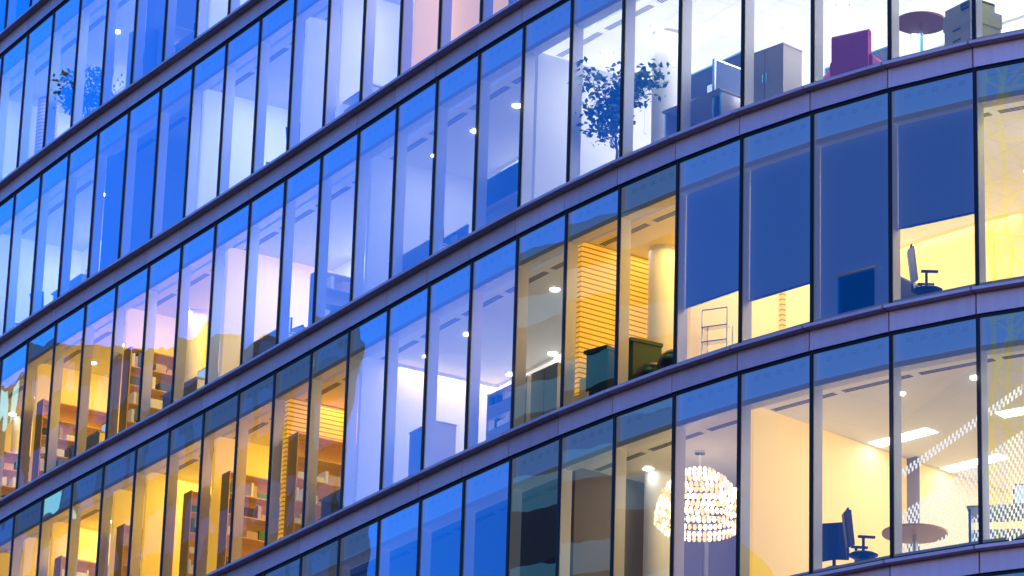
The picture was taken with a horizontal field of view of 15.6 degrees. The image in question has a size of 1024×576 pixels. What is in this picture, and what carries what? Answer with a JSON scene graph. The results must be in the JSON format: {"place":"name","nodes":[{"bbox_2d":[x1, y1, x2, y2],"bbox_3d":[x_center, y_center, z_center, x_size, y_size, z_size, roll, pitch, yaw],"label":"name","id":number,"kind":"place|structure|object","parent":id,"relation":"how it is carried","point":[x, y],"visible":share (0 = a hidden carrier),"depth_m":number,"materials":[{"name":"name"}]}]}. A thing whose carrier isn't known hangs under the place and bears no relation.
{"place":"outdoors","nodes":[
{"label":"outdoors","id":0,"kind":"place"},
{"bbox_2d":[0,0,47,219],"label":"curtain wall glass","id":1,"kind":"object","parent":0,"point":[12,82],"visible":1,"depth_m":86.64,"materials":[{"name":"blue glass"}]},
{"bbox_2d":[0,0,1003,575],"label":"partition walls","id":2,"kind":"structure","parent":0,"point":[856,478],"depth_m":66.77,"materials":[{"name":"white paint"}]},
{"bbox_2d":[0,0,1023,575],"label":"curtain wall spandrels","id":3,"kind":"object","parent":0,"point":[836,330],"visible":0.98,"depth_m":65.61,"materials":[{"name":"grey metal"}]},
{"bbox_2d":[0,0,1023,575],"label":"curtain wall frames","id":4,"kind":"structure","parent":3,"relation":"attached to","point":[980,338],"depth_m":67.03,"materials":[{"name":"black"}]},
{"bbox_2d":[685,175,739,309],"bbox_3d":[3.282,-0.827,59.983,0.060,2.134,1.410,18,-25,-37],"label":"roller blind","id":5,"kind":"object","parent":4,"relation":"attached to","point":[712,249],"visible":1,"depth_m":60.01,"materials":[{"name":"blue fabric"}]},
{"bbox_2d":[749,151,809,301],"bbox_3d":[4.282,-1.057,58.896,0.060,2.384,1.410,20,-27,-40],"label":"roller blind","id":6,"kind":"object","parent":4,"relation":"attached to","point":[780,229],"visible":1,"depth_m":58.91,"materials":[{"name":"blue fabric"}]},
{"bbox_2d":[821,129,888,317],"bbox_3d":[5.346,-1.029,57.795,1.410,3.124,0.060,-15,-26,39],"label":"roller blind","id":7,"kind":"object","parent":4,"relation":"attached to","point":[854,203],"visible":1,"depth_m":57.88,"materials":[{"name":"blue fabric"}]},
{"bbox_2d":[898,108,973,229],"bbox_3d":[6.520,-1.897,57.119,1.410,1.884,0.060,-13,-24,34],"label":"roller blind","id":8,"kind":"object","parent":4,"relation":"attached to","point":[935,169],"visible":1,"depth_m":57.11,"materials":[{"name":"blue fabric"}]},
{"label":"carpet floors","id":9,"kind":"object","parent":3,"relation":"attached to","visible":0},
{"bbox_2d":[1,451,29,497],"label":"shelving","id":10,"kind":"object","parent":9,"relation":"on","point":[8,478],"visible":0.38,"depth_m":85.53,"materials":[{"name":"brown wood"}]},
{"bbox_2d":[29,290,43,307],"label":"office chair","id":11,"kind":"object","parent":9,"relation":"on","point":[42,303],"visible":0.02,"depth_m":84.24,"materials":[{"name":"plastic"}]},
{"bbox_2d":[31,398,106,480],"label":"shelving","id":12,"kind":"object","parent":9,"relation":"on","point":[67,425],"visible":0.3,"depth_m":81.93,"materials":[{"name":"brown wood"}]},
{"bbox_2d":[51,270,86,299],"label":"desk","id":13,"kind":"object","parent":9,"relation":"on","point":[77,280],"visible":0.13,"depth_m":82.40,"materials":[{"name":"blue metal"}]},
{"bbox_2d":[53,555,107,575],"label":"shelving","id":14,"kind":"object","parent":9,"relation":"on","point":[85,568],"visible":0.53,"depth_m":79.55,"materials":[{"name":"brown wood"}]},
{"bbox_2d":[66,423,105,459],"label":"desk","id":15,"kind":"object","parent":9,"relation":"on","point":[95,438],"visible":0.18,"depth_m":80.03,"materials":[{"name":"wood"}]},
{"bbox_2d":[49,64,123,117],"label":"ficus","id":16,"kind":"object","parent":9,"relation":"on","point":[92,96],"visible":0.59,"depth_m":84.19,"materials":[{"name":"green plant"}]},
{"bbox_2d":[81,238,101,273],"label":"back wall","id":17,"kind":"structure","parent":9,"relation":"on","point":[84,260],"depth_m":87.18,"materials":[{"name":"paint"}]},
{"bbox_2d":[4,308,220,481],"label":"cross walls","id":18,"kind":"structure","parent":9,"relation":"on","point":[164,333],"depth_m":82.45,"materials":[{"name":"beige paint"}]},
{"bbox_2d":[114,524,142,575],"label":"shelving","id":19,"kind":"object","parent":9,"relation":"on","point":[121,550],"visible":0.2,"depth_m":76.86,"materials":[{"name":"brown wood"}]},
{"bbox_2d":[125,31,144,87],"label":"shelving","id":20,"kind":"object","parent":9,"relation":"on","point":[129,58],"visible":0.09,"depth_m":82.33,"materials":[{"name":"blue"}]},
{"bbox_2d":[0,437,282,575],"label":"cross walls","id":21,"kind":"structure","parent":9,"relation":"on","point":[257,465],"depth_m":76.14,"materials":[{"name":"beige paint"}]},
{"bbox_2d":[118,346,172,432],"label":"shelving","id":22,"kind":"object","parent":9,"relation":"on","point":[161,376],"visible":0.43,"depth_m":78.31,"materials":[{"name":"brown wood"}]},
{"bbox_2d":[156,24,192,65],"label":"shelving","id":23,"kind":"object","parent":9,"relation":"on","point":[181,33],"visible":0.08,"depth_m":81.15,"materials":[{"name":"blue"}]},
{"bbox_2d":[160,367,205,408],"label":"desk","id":24,"kind":"object","parent":9,"relation":"on","point":[194,383],"visible":0.27,"depth_m":76.54,"materials":[{"name":"silver metal"}]},
{"bbox_2d":[174,23,206,52],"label":"desk","id":25,"kind":"object","parent":9,"relation":"on","point":[189,38],"visible":0.16,"depth_m":79.79,"materials":[{"name":"blue metal"}]},
{"bbox_2d":[179,490,210,575],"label":"shelving","id":26,"kind":"object","parent":9,"relation":"on","point":[188,531],"visible":0.32,"depth_m":74.33,"materials":[{"name":"brown wood"}]},
{"bbox_2d":[216,470,280,569],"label":"shelving","id":27,"kind":"object","parent":9,"relation":"on","point":[254,520],"visible":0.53,"depth_m":73.20,"materials":[{"name":"brown wood"}]},
{"bbox_2d":[253,317,295,357],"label":"desk","id":28,"kind":"object","parent":9,"relation":"on","point":[263,343],"visible":0.13,"depth_m":73.57,"materials":[{"name":"silver metal"}]},
{"bbox_2d":[292,325,305,332],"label":"office chair","id":29,"kind":"object","parent":9,"relation":"on","point":[297,329],"visible":0.08,"depth_m":73.93,"materials":[{"name":"plastic"}]},
{"bbox_2d":[283,432,355,536],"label":"bookcase","id":30,"kind":"object","parent":9,"relation":"on","point":[329,466],"visible":0.26,"depth_m":71.09,"materials":[{"name":"brown wood"}]},
{"bbox_2d":[299,17,339,141],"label":"cross walls","id":31,"kind":"structure","parent":9,"relation":"on","point":[313,76],"depth_m":74.02,"materials":[{"name":"white paint"}]},
{"bbox_2d":[308,272,363,325],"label":"shelving","id":32,"kind":"object","parent":9,"relation":"on","point":[338,292],"visible":0.21,"depth_m":72.33,"materials":[{"name":"blue"}]},
{"bbox_2d":[318,489,353,518],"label":"desk","id":33,"kind":"object","parent":9,"relation":"on","point":[330,503],"visible":0.23,"depth_m":69.71,"materials":[{"name":"silver metal"}]},
{"bbox_2d":[10,0,677,575],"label":"columns","id":34,"kind":"structure","parent":9,"relation":"on","point":[660,330],"depth_m":63.19,"materials":[{"name":"paint"}]},
{"bbox_2d":[332,260,364,276],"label":"back wall","id":35,"kind":"structure","parent":9,"relation":"on","point":[344,269],"depth_m":76.05,"materials":[{"name":"white paint"}]},
{"bbox_2d":[221,248,331,375],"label":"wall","id":36,"kind":"structure","parent":35,"relation":"attached to","point":[266,296],"depth_m":75.40,"materials":[{"name":"white paint"}]},
{"bbox_2d":[342,84,382,111],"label":"desk","id":37,"kind":"object","parent":9,"relation":"on","point":[352,100],"visible":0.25,"depth_m":72.05,"materials":[{"name":"silver metal"}]},
{"bbox_2d":[388,224,468,270],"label":"desk","id":38,"kind":"object","parent":9,"relation":"on","point":[417,254],"visible":0.27,"depth_m":68.70,"materials":[{"name":"blue metal"}]},
{"bbox_2d":[408,420,456,475],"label":"cabinet","id":39,"kind":"object","parent":9,"relation":"on","point":[445,441],"visible":0.45,"depth_m":66.51,"materials":[{"name":"plastic"}]},
{"bbox_2d":[451,233,456,242],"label":"office chair","id":40,"kind":"object","parent":9,"relation":"on","point":[454,238],"visible":0.02,"depth_m":68.83,"materials":[{"name":"plastic"}]},
{"bbox_2d":[452,0,507,39],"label":"cream wall","id":41,"kind":"structure","parent":9,"relation":"on","point":[465,17],"depth_m":70.06,"materials":[{"name":"paint"}]},
{"bbox_2d":[486,162,517,223],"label":"cabinet","id":42,"kind":"object","parent":9,"relation":"on","point":[502,190],"visible":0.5,"depth_m":65.93,"materials":[{"name":"blue metal"}]},
{"bbox_2d":[486,375,530,439],"bbox_3d":[0.046,2.274,64.399,0.350,1.200,1.300,14,-23,-30],"label":"shelving","id":43,"kind":"object","parent":9,"relation":"on","point":[498,411],"visible":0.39,"depth_m":64.64,"materials":[{"name":"blue"}]},
{"bbox_2d":[497,353,560,390],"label":"ceiling light","id":44,"kind":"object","parent":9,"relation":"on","point":[548,362],"depth_m":69.29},
{"bbox_2d":[530,362,560,419],"bbox_3d":[0.722,1.936,63.295,0.474,1.122,0.820,14,-23,-31],"label":"cabinet","id":45,"kind":"object","parent":9,"relation":"on","point":[545,390],"visible":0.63,"depth_m":63.19,"materials":[{"name":"plastic"}]},
{"bbox_2d":[487,86,647,178],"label":"office front","id":46,"kind":"object","parent":9,"relation":"on","point":[514,161],"visible":0.06,"depth_m":70.46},
{"bbox_2d":[574,377,588,401],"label":"cardboard boxes","id":47,"kind":"object","parent":9,"relation":"on","point":[583,393],"visible":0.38,"depth_m":62.17,"materials":[{"name":"beige"}]},
{"bbox_2d":[584,345,614,395],"bbox_3d":[1.590,1.579,62.145,0.520,1.060,0.650,-16,-27,41],"label":"wheelie bin","id":48,"kind":"object","parent":9,"relation":"on","point":[600,369],"visible":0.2,"depth_m":61.98,"materials":[{"name":"plastic"}]},
{"bbox_2d":[520,498,708,575],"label":"back wall","id":49,"kind":"structure","parent":9,"relation":"on","point":[546,568],"depth_m":67.00,"materials":[{"name":"white paint"}]},
{"bbox_2d":[567,56,673,158],"bbox_3d":[1.829,-2.809,63.895,1.666,2.515,1.762,13,-23,-28],"label":"ficus","id":50,"kind":"object","parent":9,"relation":"on","point":[612,103],"visible":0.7,"depth_m":63.68,"materials":[{"name":"green plant"}]},
{"bbox_2d":[628,337,662,380],"bbox_3d":[2.101,1.435,61.705,0.656,1.060,0.528,13,-23,-28],"label":"wheelie bin","id":51,"kind":"object","parent":9,"relation":"on","point":[642,352],"visible":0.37,"depth_m":61.57,"materials":[{"name":"plastic"}]},
{"bbox_2d":[633,349,672,378],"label":"bin bags","id":52,"kind":"object","parent":9,"relation":"on","point":[665,359],"visible":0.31,"depth_m":60.69,"materials":[{"name":"black"}]},
{"bbox_2d":[662,83,739,136],"bbox_3d":[3.242,-2.872,61.672,0.800,1.200,1.400,18,-25,-37],"label":"desk","id":53,"kind":"object","parent":9,"relation":"on","point":[701,108],"visible":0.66,"depth_m":61.69,"materials":[{"name":"silver metal"}]},
{"bbox_2d":[691,52,740,98],"bbox_3d":[3.462,-2.902,62.616,0.400,1.915,1.430,16,-24,-34],"label":"screen","id":54,"kind":"object","parent":9,"relation":"on","point":[701,79],"visible":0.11,"depth_m":63.11,"materials":[{"name":"blue fabric"}]},
{"bbox_2d":[701,306,732,354],"bbox_3d":[3.295,0.854,60.008,0.468,1.064,0.264,-8,-22,25],"label":"shelf rack","id":55,"kind":"object","parent":9,"relation":"on","point":[716,327],"visible":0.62,"depth_m":60.00,"materials":[{"name":"silver metal"}]},
{"bbox_2d":[712,58,740,117],"bbox_3d":[3.764,-2.985,61.557,1.230,1.365,0.400,18,-25,-37],"label":"screen","id":56,"kind":"object","parent":9,"relation":"on","point":[726,76],"visible":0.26,"depth_m":61.43,"materials":[{"name":"grey fabric"}]},
{"bbox_2d":[754,42,802,102],"bbox_3d":[4.260,-3.233,60.696,0.474,1.272,0.820,20,-27,-40],"label":"cabinet","id":57,"kind":"object","parent":9,"relation":"on","point":[777,68],"visible":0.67,"depth_m":60.54,"materials":[{"name":"plastic"}]},
{"bbox_2d":[779,292,785,329],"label":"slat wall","id":58,"kind":"structure","parent":9,"relation":"on","point":[782,310],"depth_m":61.53,"materials":[{"name":"wood"}]},
{"bbox_2d":[577,242,648,394],"bbox_3d":[2.027,0.894,63.210,2.200,3.099,0.030,15,-24,-32],"label":"slat lining","id":59,"kind":"object","parent":58,"relation":"attached to","point":[597,297],"visible":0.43,"depth_m":63.12,"materials":[{"name":"wood"}]},
{"bbox_2d":[823,70,829,78],"bbox_3d":[5.503,-2.999,61.133,0.660,1.207,0.770,7,-21,-14],"label":"armchair","id":60,"kind":"object","parent":9,"relation":"on","point":[826,75],"visible":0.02,"depth_m":61.31,"materials":[{"name":"pink fabric"}]},
{"bbox_2d":[822,522,854,567],"bbox_3d":[5.039,4.263,57.683,0.646,1.165,0.640,-6,-21,20],"label":"office chair","id":61,"kind":"object","parent":9,"relation":"on","point":[833,546],"visible":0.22,"depth_m":57.55,"materials":[{"name":"fabric"}]},
{"bbox_2d":[824,46,886,74],"bbox_3d":[5.723,-3.107,61.269,0.400,1.515,1.530,20,-27,-40],"label":"screen","id":62,"kind":"object","parent":9,"relation":"on","point":[880,54],"visible":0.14,"depth_m":61.18,"materials":[{"name":"blue fabric"}]},
{"bbox_2d":[830,29,881,76],"bbox_3d":[5.575,-3.439,59.918,0.770,1.207,0.660,-11,-24,31],"label":"armchair","id":63,"kind":"object","parent":9,"relation":"on","point":[850,51],"visible":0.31,"depth_m":59.73,"materials":[{"name":"purple fabric"}]},
{"bbox_2d":[842,507,877,561],"bbox_3d":[5.338,3.980,56.879,0.640,1.165,0.646,3,-20,-4],"label":"office chair","id":64,"kind":"object","parent":9,"relation":"on","point":[856,555],"visible":0.88,"depth_m":56.78,"materials":[{"name":"fabric"}]},
{"bbox_2d":[834,265,918,315],"bbox_3d":[5.729,0.050,57.780,0.800,1.200,1.400,-15,-26,39],"label":"desk","id":65,"kind":"object","parent":9,"relation":"on","point":[856,289],"visible":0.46,"depth_m":57.26,"materials":[{"name":"blue metal"}]},
{"bbox_2d":[907,456,919,551],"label":"column","id":66,"kind":"structure","parent":9,"relation":"on","point":[913,487],"depth_m":60.58,"materials":[{"name":"white paint"}]},
{"bbox_2d":[882,523,947,550],"bbox_3d":[6.092,4.061,56.429,0.996,0.760,0.996,13,-23,-28],"label":"round table","id":67,"kind":"object","parent":9,"relation":"on","point":[914,534],"visible":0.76,"depth_m":56.46,"materials":[{"name":"brown wood"}]},
{"bbox_2d":[899,11,944,51],"bbox_3d":[6.463,-3.705,58.922,0.836,1.080,0.836,13,-23,-28],"label":"round table","id":68,"kind":"object","parent":9,"relation":"on","point":[921,24],"visible":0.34,"depth_m":59.02,"materials":[{"name":"purple wood"}]},
{"bbox_2d":[907,244,942,294],"bbox_3d":[6.385,-0.049,57.416,0.640,1.165,0.646,1,-20,2],"label":"office chair","id":69,"kind":"object","parent":9,"relation":"on","point":[926,287],"visible":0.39,"depth_m":57.32,"materials":[{"name":"plastic"}]},
{"bbox_2d":[900,209,1023,289],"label":"back wall","id":70,"kind":"structure","parent":9,"relation":"on","point":[949,255],"depth_m":61.73,"materials":[{"name":"beige paint"}]},
{"bbox_2d":[902,386,1023,552],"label":"screen","id":71,"kind":"object","parent":9,"relation":"on","point":[1011,483],"visible":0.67,"depth_m":55.71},
{"bbox_2d":[943,0,1001,44],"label":"photocopier","id":72,"kind":"object","parent":9,"relation":"on","point":[957,23],"visible":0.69,"depth_m":58.03,"materials":[{"name":"plastic"}]},
{"bbox_2d":[931,15,1023,48],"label":"back wall","id":73,"kind":"structure","parent":9,"relation":"on","point":[1016,23],"depth_m":63.72,"materials":[{"name":"white paint"}]},
{"bbox_2d":[966,484,1023,541],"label":"desk","id":74,"kind":"object","parent":9,"relation":"on","point":[972,511],"visible":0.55,"depth_m":55.38,"materials":[{"name":"silver metal"}]},
{"bbox_2d":[1003,492,1023,528],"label":"back wall","id":75,"kind":"structure","parent":9,"relation":"on","point":[1016,523],"depth_m":62.24,"materials":[{"name":"beige paint"}]},
{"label":"slat wall","id":76,"kind":"object","parent":9,"relation":"on","visible":0},
{"bbox_2d":[280,398,357,538],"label":"slat lining","id":77,"kind":"object","parent":76,"relation":"attached to","point":[331,421],"visible":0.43,"depth_m":71.68,"materials":[{"name":"wood"}]},
{"bbox_2d":[3,0,1023,575],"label":"ceilings","id":78,"kind":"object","parent":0,"point":[941,398],"visible":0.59,"depth_m":65.46,"materials":[{"name":"white paint"}]},
{"bbox_2d":[8,0,1023,520],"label":"ceiling lamps","id":79,"kind":"object","parent":78,"relation":"on","point":[916,432],"visible":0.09,"depth_m":61.08,"materials":[{"name":"silver metal"}]},
{"bbox_2d":[654,450,735,541],"bbox_3d":[3.042,3.304,60.580,1.463,1.364,1.463,13,-23,-28],"label":"chandelier","id":80,"kind":"object","parent":78,"relation":"hanging from","point":[661,504],"visible":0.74,"depth_m":60.24,"materials":[{"name":"silver metal"}]}
]}

